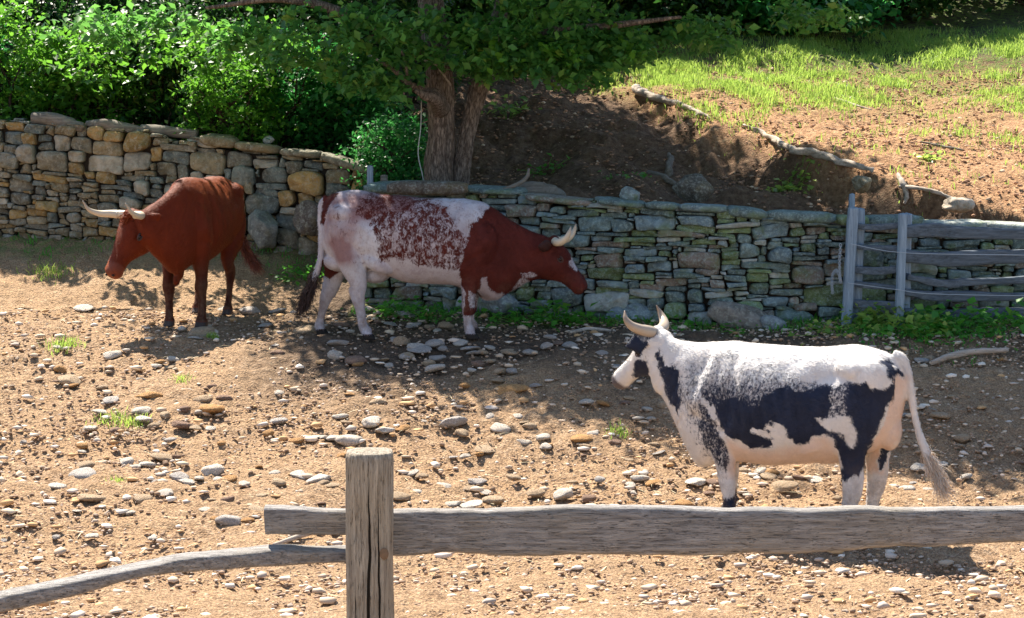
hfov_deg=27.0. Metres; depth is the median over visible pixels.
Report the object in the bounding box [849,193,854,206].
stake
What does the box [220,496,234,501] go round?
stone
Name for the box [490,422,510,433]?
stone
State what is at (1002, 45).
grass
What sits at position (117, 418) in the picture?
grass
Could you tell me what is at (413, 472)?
stone
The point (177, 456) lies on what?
stone
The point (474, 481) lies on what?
stone
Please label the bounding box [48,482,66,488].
stone
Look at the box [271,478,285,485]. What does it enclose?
stone
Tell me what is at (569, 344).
stone
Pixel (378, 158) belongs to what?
bush
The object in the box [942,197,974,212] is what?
boulder
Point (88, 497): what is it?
stone
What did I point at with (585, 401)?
stone
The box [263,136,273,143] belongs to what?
boulder
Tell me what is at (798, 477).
stone
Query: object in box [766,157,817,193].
weed
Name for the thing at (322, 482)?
stone
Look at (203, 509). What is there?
stone
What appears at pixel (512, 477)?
stone
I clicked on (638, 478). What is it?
stone
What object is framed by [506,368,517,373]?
stone
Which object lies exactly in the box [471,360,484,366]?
stone
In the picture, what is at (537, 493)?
stone
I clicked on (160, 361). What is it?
stone
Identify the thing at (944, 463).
stone
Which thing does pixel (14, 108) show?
bush
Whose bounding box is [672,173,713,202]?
boulder
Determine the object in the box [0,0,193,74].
tree
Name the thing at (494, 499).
stone
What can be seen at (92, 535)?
stone
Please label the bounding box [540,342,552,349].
stone
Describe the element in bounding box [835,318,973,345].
weed
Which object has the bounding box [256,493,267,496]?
stone
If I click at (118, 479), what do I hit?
grass
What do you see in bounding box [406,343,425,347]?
stone
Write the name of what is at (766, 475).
stone
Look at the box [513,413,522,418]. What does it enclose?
stone
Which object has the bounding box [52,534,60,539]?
stone
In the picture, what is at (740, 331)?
weed
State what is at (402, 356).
stone
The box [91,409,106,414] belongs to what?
stone
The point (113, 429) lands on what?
stone
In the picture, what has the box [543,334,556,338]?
stone
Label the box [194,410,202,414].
stone
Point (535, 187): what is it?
flat stone slab
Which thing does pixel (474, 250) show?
cow
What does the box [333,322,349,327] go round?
stone
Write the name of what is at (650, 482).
stone
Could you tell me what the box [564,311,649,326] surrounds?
weed
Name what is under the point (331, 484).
stone
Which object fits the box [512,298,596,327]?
weed
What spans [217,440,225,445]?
stone
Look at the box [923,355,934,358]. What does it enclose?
stone
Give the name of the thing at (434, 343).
stone
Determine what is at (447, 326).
stone
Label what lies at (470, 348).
stone
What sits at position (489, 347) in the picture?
stone
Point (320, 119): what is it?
bush
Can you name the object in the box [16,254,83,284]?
grass
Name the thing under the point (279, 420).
stone
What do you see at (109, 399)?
stone
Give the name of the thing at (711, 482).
stone
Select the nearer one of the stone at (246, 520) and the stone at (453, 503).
the stone at (246, 520)
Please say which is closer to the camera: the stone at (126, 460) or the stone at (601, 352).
the stone at (126, 460)
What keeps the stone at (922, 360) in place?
on the ground at (136, 288)
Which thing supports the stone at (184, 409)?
on the ground at (136, 288)
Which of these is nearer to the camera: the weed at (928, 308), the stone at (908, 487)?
the stone at (908, 487)
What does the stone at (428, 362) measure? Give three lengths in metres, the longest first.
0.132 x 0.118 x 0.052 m
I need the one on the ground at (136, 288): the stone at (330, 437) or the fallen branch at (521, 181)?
the stone at (330, 437)
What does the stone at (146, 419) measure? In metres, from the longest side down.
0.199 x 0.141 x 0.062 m
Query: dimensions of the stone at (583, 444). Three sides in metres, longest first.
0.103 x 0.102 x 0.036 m
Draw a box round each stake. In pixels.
[367,165,372,183]
[380,174,387,180]
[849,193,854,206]
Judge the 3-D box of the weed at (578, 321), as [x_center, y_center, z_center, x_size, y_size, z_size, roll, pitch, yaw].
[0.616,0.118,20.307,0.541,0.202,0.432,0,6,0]
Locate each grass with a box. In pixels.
[10,233,1023,366]
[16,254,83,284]
[32,332,85,356]
[85,405,136,427]
[101,474,126,482]
[118,409,151,428]
[168,371,194,384]
[204,332,219,338]
[565,24,1023,215]
[604,418,632,438]
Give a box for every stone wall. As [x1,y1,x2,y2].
[0,118,380,254]
[363,180,1023,324]
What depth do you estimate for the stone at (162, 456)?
16.70 m
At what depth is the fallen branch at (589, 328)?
19.75 m
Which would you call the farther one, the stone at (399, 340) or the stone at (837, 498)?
the stone at (399, 340)
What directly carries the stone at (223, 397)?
on the ground at (136, 288)
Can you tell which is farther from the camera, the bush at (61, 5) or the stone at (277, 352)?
the bush at (61, 5)
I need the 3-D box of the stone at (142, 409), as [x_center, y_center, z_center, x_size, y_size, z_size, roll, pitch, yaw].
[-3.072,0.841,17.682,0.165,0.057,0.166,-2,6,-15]
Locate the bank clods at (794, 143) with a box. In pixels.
[398,65,1023,219]
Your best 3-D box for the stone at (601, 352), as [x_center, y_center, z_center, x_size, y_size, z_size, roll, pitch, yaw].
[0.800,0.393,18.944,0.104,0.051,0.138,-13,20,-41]
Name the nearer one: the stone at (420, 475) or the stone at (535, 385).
the stone at (420, 475)
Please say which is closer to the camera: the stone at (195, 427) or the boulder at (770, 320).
the stone at (195, 427)
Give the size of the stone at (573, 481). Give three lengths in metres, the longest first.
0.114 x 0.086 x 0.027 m
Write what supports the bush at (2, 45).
on the ground at (136, 288)
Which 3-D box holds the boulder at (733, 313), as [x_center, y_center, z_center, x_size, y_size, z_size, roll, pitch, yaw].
[2.176,0.126,20.171,0.706,0.346,0.297,16,6,-2]
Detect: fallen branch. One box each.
[273,535,308,543]
[502,168,529,188]
[569,327,610,333]
[631,84,709,118]
[743,124,873,172]
[836,98,871,109]
[929,347,1008,364]
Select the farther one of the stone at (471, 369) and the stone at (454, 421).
the stone at (471, 369)
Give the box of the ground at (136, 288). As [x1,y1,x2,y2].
[0,0,1023,617]
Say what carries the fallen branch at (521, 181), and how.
on the stone wall at (693, 260)
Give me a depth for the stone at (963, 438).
17.12 m
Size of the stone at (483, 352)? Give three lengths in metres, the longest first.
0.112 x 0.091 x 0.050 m
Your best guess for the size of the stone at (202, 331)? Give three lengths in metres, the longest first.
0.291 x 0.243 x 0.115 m
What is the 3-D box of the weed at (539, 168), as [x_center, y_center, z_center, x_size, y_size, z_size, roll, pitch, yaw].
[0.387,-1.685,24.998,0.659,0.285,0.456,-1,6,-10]
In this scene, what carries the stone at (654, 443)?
on the ground at (136, 288)
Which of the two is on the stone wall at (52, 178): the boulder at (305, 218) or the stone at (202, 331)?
the boulder at (305, 218)
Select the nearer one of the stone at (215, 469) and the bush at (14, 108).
the stone at (215, 469)
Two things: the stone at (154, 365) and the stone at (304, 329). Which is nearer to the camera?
the stone at (154, 365)
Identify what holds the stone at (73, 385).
on the ground at (136, 288)
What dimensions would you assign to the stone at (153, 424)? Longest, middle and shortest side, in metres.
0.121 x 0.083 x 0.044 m
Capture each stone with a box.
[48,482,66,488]
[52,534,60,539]
[53,365,66,372]
[57,374,81,385]
[68,467,96,478]
[69,383,78,387]
[73,304,93,311]
[76,442,87,448]
[76,460,94,467]
[77,493,106,501]
[82,425,97,431]
[84,533,98,537]
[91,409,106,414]
[95,384,107,389]
[102,396,118,403]
[103,350,121,359]
[110,427,120,432]
[120,457,133,464]
[125,510,135,515]
[130,464,140,467]
[131,406,150,413]
[132,494,152,503]
[134,391,162,398]
[135,416,152,422]
[139,461,155,467]
[147,422,160,428]
[148,536,156,540]
[150,453,172,460]
[151,364,161,367]
[154,359,165,363]
[158,488,173,495]
[160,411,169,418]
[163,437,176,442]
[164,365,174,369]
[167,356,179,361]
[169,471,188,480]
[171,420,192,428]
[172,455,180,458]
[179,406,190,412]
[179,478,194,484]
[187,326,214,336]
[187,336,202,338]
[189,425,201,429]
[192,394,212,402]
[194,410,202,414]
[194,476,203,479]
[197,404,224,413]
[198,507,209,511]
[201,464,224,475]
[205,426,215,430]
[215,515,240,525]
[216,395,232,399]
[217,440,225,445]
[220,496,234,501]
[222,475,236,481]
[238,480,249,486]
[239,306,260,314]
[241,517,254,522]
[248,504,263,510]
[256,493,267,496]
[257,323,271,326]
[263,429,274,436]
[268,308,285,312]
[269,417,287,423]
[269,470,280,473]
[270,350,284,353]
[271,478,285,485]
[274,390,283,394]
[289,438,303,443]
[290,470,306,478]
[293,325,315,334]
[306,474,330,482]
[316,480,329,484]
[318,435,327,438]
[325,482,339,487]
[326,435,339,440]
[327,340,348,344]
[328,350,340,360]
[332,413,348,418]
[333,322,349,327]
[335,434,362,446]
[345,355,366,364]
[352,362,363,365]
[362,416,379,427]
[369,398,386,404]
[374,427,394,432]
[383,322,397,325]
[384,363,393,367]
[393,336,410,345]
[393,491,410,500]
[395,311,414,317]
[395,424,409,430]
[398,352,414,359]
[399,354,409,359]
[406,322,421,327]
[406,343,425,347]
[406,469,418,475]
[407,345,431,352]
[415,473,428,478]
[421,359,435,365]
[424,325,432,329]
[424,364,445,372]
[425,339,444,346]
[429,355,445,360]
[437,482,451,487]
[438,322,453,330]
[438,345,447,350]
[438,416,467,427]
[445,501,460,506]
[453,339,467,345]
[455,429,468,436]
[458,382,470,387]
[459,453,470,458]
[459,500,482,507]
[460,346,480,349]
[463,485,474,490]
[466,350,480,354]
[467,368,476,371]
[468,478,486,484]
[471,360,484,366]
[474,445,495,453]
[475,452,483,455]
[478,349,488,354]
[480,489,490,494]
[481,495,504,504]
[484,345,494,349]
[485,359,495,362]
[486,413,493,418]
[490,378,504,382]
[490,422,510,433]
[494,368,505,373]
[496,384,528,394]
[501,349,517,354]
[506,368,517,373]
[506,474,521,480]
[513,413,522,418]
[516,439,531,444]
[522,349,535,355]
[522,422,536,428]
[526,488,545,497]
[529,383,541,386]
[536,433,549,440]
[539,443,551,448]
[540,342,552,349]
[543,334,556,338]
[553,340,562,344]
[553,488,573,499]
[562,341,577,348]
[566,480,577,483]
[570,434,592,442]
[578,399,593,403]
[578,443,590,446]
[581,495,596,503]
[587,430,598,434]
[594,476,604,482]
[596,350,607,354]
[596,400,610,406]
[608,439,621,444]
[623,396,634,399]
[625,481,635,486]
[630,475,649,481]
[632,416,644,420]
[641,407,652,410]
[645,416,655,420]
[645,479,660,485]
[647,442,660,445]
[652,450,665,454]
[657,401,667,408]
[672,499,694,505]
[685,477,705,485]
[703,491,714,494]
[706,479,718,486]
[739,467,748,472]
[754,467,766,473]
[760,472,776,479]
[765,469,779,474]
[770,480,798,492]
[792,475,804,479]
[807,476,822,482]
[831,495,841,500]
[898,485,915,489]
[910,463,924,470]
[914,358,928,362]
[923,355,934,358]
[929,412,950,418]
[937,461,947,466]
[953,434,970,442]
[960,473,971,479]
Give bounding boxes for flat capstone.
[30,112,85,131]
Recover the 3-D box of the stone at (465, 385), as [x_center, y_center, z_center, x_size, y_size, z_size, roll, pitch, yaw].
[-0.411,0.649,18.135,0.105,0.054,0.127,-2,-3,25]
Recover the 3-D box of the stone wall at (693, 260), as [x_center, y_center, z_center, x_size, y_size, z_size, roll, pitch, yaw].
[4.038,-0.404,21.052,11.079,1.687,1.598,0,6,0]
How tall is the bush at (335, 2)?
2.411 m
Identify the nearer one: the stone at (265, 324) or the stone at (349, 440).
the stone at (349, 440)
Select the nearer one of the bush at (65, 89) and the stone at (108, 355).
the stone at (108, 355)
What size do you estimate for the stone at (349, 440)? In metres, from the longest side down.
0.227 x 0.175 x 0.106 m
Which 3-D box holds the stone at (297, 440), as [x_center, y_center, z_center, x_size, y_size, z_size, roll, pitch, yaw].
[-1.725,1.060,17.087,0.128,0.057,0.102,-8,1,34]
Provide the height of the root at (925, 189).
0.197 m
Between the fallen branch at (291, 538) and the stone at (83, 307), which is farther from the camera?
the stone at (83, 307)
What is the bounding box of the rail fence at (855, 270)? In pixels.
[841,207,1023,326]
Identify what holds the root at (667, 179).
on the ground at (136, 288)
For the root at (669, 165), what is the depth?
24.45 m
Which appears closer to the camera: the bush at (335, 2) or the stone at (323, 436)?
the stone at (323, 436)
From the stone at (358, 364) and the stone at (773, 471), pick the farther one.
the stone at (358, 364)
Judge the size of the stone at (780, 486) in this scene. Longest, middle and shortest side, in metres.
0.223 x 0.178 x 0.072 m
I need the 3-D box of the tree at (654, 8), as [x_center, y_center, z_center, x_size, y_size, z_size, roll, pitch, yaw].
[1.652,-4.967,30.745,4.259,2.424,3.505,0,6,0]
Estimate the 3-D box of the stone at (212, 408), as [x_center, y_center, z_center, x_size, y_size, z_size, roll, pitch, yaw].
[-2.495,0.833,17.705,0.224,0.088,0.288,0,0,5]
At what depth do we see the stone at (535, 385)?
18.12 m
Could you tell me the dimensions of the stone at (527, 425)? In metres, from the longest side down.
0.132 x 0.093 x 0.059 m
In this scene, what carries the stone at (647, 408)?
on the ground at (136, 288)
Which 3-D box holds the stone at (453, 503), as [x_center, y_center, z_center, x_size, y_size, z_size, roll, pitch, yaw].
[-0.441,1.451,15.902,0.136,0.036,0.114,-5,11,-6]
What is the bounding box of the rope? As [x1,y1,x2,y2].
[418,100,423,179]
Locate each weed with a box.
[269,260,323,285]
[340,295,441,320]
[376,300,478,323]
[431,307,596,331]
[481,89,541,119]
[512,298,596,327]
[517,153,572,176]
[552,311,595,325]
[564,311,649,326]
[625,172,656,182]
[637,312,757,336]
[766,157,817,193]
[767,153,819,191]
[788,311,905,344]
[813,298,913,327]
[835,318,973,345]
[843,305,973,335]
[897,297,1019,331]
[905,314,1017,350]
[909,150,954,162]
[921,297,1023,335]
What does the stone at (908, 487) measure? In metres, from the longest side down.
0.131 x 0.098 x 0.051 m
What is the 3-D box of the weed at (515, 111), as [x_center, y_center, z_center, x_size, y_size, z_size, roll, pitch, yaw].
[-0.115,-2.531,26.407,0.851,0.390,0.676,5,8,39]
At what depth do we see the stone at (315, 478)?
16.22 m
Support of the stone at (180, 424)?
on the ground at (136, 288)
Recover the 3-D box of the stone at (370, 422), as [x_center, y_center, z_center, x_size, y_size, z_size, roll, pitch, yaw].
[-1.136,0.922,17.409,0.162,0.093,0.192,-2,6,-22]
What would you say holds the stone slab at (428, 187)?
on the stone wall at (693, 260)
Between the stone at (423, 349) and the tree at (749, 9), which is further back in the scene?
the tree at (749, 9)
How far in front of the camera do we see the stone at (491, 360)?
18.69 m
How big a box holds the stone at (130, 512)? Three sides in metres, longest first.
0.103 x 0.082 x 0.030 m
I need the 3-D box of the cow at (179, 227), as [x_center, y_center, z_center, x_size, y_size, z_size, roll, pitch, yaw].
[-3.064,-0.564,20.408,0.843,1.421,2.469,3,7,27]
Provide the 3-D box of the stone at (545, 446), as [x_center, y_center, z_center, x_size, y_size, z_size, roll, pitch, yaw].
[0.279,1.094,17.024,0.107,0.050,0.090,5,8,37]
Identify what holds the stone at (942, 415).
on the ground at (136, 288)
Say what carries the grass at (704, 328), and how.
on the ground at (136, 288)
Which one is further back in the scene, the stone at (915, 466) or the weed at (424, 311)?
the weed at (424, 311)
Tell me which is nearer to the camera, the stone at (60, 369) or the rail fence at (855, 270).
the stone at (60, 369)
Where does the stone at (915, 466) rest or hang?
on the ground at (136, 288)
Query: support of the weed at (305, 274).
on the ground at (136, 288)
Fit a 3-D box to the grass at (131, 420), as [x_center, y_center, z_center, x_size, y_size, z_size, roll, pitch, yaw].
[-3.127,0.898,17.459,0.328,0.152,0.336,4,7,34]
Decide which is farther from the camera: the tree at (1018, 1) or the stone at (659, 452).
the tree at (1018, 1)
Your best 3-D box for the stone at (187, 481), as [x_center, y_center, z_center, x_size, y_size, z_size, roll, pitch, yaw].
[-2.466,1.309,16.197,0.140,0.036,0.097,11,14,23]
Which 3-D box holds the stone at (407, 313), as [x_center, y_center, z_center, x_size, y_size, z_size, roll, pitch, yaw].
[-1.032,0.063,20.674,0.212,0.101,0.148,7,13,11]
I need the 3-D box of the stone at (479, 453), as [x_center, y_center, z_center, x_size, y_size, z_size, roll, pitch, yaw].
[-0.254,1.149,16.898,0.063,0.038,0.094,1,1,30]
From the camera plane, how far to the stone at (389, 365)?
18.65 m
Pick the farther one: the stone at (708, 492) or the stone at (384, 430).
the stone at (384, 430)
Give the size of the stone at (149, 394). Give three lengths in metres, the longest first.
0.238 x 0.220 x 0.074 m
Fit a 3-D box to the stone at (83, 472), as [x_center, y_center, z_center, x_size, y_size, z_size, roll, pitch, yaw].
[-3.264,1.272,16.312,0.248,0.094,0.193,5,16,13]
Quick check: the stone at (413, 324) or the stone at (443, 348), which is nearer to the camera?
the stone at (443, 348)
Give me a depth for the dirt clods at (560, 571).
16.45 m
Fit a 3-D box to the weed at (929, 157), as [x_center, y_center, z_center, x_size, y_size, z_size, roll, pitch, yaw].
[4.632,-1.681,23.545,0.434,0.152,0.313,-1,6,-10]
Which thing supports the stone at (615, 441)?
on the ground at (136, 288)
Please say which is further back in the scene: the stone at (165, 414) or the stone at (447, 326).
the stone at (447, 326)
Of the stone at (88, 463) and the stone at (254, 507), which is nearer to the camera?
the stone at (254, 507)
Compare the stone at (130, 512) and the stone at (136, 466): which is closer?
the stone at (130, 512)
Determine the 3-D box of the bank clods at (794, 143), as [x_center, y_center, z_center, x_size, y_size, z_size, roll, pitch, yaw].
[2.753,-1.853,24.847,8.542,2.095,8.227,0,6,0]
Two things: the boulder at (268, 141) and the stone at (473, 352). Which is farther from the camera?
the boulder at (268, 141)
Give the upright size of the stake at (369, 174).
0.533 m
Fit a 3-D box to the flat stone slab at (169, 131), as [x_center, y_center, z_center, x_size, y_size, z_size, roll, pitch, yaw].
[-3.716,-1.921,23.123,0.644,0.160,0.162,1,6,9]
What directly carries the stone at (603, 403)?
on the ground at (136, 288)
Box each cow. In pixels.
[83,176,266,326]
[290,189,587,339]
[610,305,959,507]
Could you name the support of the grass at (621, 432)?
on the ground at (136, 288)
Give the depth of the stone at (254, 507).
15.60 m
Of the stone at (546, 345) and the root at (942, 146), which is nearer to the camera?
the stone at (546, 345)
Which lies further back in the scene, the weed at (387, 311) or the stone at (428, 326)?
the weed at (387, 311)
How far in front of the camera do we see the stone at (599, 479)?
16.36 m
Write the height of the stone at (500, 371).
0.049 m
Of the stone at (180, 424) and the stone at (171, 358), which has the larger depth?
the stone at (171, 358)
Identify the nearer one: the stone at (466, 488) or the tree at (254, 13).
the stone at (466, 488)
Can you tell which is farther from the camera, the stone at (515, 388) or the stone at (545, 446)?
the stone at (515, 388)
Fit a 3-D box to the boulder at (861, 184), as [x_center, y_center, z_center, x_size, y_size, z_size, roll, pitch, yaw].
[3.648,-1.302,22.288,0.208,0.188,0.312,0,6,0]
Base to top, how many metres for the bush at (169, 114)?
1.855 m
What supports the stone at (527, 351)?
on the ground at (136, 288)
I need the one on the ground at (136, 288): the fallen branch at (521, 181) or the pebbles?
the pebbles
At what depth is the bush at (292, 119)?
23.63 m
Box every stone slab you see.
[85,119,145,132]
[140,124,198,138]
[387,180,468,195]
[518,181,565,195]
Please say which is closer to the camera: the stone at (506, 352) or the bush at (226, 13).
the stone at (506, 352)
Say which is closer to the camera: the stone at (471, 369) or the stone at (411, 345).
the stone at (471, 369)
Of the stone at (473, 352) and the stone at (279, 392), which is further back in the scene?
the stone at (473, 352)
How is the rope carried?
hanging from the tree at (572, 53)
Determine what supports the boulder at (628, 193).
on the stone wall at (693, 260)
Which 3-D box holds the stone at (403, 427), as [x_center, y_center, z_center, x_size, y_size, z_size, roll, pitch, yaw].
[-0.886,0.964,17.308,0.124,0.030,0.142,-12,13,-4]
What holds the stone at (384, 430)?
on the ground at (136, 288)
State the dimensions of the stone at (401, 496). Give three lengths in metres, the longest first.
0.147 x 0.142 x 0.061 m
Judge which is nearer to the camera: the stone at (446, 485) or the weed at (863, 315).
the stone at (446, 485)
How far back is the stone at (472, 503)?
15.84 m
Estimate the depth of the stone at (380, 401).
17.76 m
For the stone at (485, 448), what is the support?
on the ground at (136, 288)
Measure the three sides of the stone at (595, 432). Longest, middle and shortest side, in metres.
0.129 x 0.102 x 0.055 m
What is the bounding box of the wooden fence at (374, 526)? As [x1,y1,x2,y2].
[0,447,1023,617]
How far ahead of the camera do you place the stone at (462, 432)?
17.21 m
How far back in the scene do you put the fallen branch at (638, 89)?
26.59 m
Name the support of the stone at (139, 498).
on the ground at (136, 288)
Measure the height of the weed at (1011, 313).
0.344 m
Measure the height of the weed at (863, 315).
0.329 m
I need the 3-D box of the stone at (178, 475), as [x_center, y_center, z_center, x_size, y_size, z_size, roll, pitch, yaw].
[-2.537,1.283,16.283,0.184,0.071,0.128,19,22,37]
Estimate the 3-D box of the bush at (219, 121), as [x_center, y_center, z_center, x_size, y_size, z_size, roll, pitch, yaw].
[-3.042,-2.281,23.425,1.601,1.572,1.372,0,6,0]
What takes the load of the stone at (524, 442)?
on the ground at (136, 288)
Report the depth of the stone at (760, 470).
16.54 m
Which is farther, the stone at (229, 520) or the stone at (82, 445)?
the stone at (82, 445)
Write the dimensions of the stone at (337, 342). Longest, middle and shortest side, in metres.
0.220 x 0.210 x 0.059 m
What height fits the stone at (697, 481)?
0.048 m
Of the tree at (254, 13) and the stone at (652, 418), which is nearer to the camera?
the stone at (652, 418)
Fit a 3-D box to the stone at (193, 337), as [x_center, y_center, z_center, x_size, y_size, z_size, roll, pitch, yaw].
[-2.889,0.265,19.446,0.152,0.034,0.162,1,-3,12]
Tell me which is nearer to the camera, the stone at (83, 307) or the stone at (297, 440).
the stone at (297, 440)
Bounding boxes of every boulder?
[248,209,277,248]
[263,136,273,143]
[293,200,318,236]
[482,294,518,314]
[544,310,562,320]
[605,303,652,320]
[619,186,639,200]
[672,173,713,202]
[706,301,767,328]
[760,315,786,328]
[851,175,871,192]
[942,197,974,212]
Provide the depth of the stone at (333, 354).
18.84 m
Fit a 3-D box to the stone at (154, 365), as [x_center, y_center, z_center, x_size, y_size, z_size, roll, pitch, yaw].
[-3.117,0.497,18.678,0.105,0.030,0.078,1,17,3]
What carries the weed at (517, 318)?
on the ground at (136, 288)
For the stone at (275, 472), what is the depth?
16.37 m
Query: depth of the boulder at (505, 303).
20.61 m
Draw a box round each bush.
[0,0,100,121]
[0,0,161,118]
[0,23,37,115]
[8,0,182,134]
[72,0,235,140]
[97,0,310,119]
[161,43,307,154]
[215,23,374,154]
[246,0,471,131]
[277,51,426,164]
[333,100,427,190]
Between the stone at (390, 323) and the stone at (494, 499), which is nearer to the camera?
the stone at (494, 499)
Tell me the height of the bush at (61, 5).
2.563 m
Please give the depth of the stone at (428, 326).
19.98 m
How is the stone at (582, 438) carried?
on the ground at (136, 288)
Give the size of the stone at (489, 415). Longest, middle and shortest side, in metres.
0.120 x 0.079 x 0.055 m
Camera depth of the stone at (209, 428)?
17.32 m
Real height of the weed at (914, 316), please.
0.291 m
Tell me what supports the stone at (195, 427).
on the ground at (136, 288)
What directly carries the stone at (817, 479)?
on the ground at (136, 288)
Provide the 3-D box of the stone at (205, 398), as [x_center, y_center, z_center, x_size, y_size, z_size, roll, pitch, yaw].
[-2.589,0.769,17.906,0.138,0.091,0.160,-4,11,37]
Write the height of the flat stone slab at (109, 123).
0.154 m
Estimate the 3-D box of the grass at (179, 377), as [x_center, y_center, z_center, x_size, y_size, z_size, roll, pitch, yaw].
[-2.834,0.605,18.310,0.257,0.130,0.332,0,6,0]
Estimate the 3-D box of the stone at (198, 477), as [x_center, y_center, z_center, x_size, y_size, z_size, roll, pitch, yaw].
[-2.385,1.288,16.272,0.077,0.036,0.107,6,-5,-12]
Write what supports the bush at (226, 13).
on the ground at (136, 288)
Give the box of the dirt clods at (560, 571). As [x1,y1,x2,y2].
[0,309,1023,617]
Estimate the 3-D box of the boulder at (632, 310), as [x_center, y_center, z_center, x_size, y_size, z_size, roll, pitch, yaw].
[1.134,0.090,20.564,0.485,0.290,0.262,-17,6,2]
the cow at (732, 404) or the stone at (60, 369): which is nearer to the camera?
the cow at (732, 404)
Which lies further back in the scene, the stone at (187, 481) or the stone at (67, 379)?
the stone at (67, 379)
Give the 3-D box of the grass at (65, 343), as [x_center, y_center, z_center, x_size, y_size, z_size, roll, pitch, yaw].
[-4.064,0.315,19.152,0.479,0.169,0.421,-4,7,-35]
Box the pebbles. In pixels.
[0,306,1023,617]
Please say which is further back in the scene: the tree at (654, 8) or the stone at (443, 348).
the tree at (654, 8)
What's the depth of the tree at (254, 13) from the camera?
28.19 m
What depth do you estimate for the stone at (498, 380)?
18.22 m
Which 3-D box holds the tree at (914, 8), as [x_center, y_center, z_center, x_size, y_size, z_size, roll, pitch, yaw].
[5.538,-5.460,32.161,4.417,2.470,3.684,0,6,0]
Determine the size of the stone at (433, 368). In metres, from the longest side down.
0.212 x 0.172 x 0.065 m
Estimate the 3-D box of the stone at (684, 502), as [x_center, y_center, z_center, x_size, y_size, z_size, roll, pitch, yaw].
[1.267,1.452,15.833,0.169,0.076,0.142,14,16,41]
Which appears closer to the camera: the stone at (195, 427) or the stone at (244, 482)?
the stone at (244, 482)
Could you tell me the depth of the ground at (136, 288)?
17.95 m
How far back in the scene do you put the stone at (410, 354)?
18.86 m
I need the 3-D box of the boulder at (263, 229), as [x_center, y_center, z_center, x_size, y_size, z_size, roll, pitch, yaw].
[-2.658,-0.852,22.780,0.334,0.419,0.295,0,6,0]
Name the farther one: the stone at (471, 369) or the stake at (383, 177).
the stake at (383, 177)
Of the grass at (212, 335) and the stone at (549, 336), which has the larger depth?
the grass at (212, 335)
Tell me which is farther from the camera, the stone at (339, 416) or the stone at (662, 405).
the stone at (662, 405)
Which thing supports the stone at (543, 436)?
on the ground at (136, 288)
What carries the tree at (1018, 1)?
on the ground at (136, 288)
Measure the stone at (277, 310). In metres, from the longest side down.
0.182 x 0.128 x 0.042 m
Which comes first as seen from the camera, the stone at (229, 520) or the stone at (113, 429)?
the stone at (229, 520)
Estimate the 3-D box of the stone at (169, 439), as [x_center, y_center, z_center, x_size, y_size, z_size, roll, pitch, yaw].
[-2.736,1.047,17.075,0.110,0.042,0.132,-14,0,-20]
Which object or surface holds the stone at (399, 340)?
on the ground at (136, 288)
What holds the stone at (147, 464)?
on the ground at (136, 288)
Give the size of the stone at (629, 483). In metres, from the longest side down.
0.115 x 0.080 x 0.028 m
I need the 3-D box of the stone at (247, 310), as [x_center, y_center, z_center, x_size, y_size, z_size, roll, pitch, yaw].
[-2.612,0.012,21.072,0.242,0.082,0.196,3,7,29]
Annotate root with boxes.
[646,170,676,184]
[665,152,673,176]
[896,173,908,203]
[899,185,951,197]
[920,141,962,150]
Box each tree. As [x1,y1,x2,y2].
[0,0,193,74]
[38,0,871,183]
[152,0,455,40]
[323,0,610,62]
[526,0,756,39]
[712,0,920,41]
[846,0,1007,26]
[952,0,1023,11]
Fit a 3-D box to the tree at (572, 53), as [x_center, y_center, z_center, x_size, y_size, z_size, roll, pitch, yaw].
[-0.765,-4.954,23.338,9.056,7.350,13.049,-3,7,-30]
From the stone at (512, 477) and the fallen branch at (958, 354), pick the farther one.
the fallen branch at (958, 354)
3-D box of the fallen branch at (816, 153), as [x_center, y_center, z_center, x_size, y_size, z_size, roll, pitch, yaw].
[3.175,-1.821,24.001,0.479,0.482,2.658,-2,6,-22]
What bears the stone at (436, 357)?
on the ground at (136, 288)
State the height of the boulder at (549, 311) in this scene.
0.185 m
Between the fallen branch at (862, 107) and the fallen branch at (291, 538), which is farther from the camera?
the fallen branch at (862, 107)
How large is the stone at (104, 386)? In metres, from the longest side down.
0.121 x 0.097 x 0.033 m
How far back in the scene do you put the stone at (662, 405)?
17.76 m
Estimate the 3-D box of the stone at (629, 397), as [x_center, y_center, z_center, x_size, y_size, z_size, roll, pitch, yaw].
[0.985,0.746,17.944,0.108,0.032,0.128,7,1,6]
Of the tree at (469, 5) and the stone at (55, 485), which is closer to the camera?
the stone at (55, 485)
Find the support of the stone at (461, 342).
on the ground at (136, 288)
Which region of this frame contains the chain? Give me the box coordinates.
[831,243,841,293]
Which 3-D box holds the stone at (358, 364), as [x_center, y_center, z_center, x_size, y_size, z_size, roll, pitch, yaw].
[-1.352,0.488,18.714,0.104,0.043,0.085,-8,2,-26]
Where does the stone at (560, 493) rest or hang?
on the ground at (136, 288)
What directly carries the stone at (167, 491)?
on the ground at (136, 288)
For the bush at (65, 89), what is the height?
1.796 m
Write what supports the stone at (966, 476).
on the ground at (136, 288)
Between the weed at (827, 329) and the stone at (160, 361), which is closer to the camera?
the stone at (160, 361)
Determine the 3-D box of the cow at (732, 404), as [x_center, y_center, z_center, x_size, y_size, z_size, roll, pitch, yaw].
[1.932,0.812,15.398,2.618,1.558,0.704,2,6,20]
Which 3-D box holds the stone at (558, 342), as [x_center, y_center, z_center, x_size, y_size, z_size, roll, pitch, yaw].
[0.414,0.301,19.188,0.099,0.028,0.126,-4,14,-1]
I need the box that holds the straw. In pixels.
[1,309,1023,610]
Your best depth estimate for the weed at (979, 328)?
19.39 m
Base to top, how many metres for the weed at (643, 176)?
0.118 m
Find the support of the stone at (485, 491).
on the ground at (136, 288)

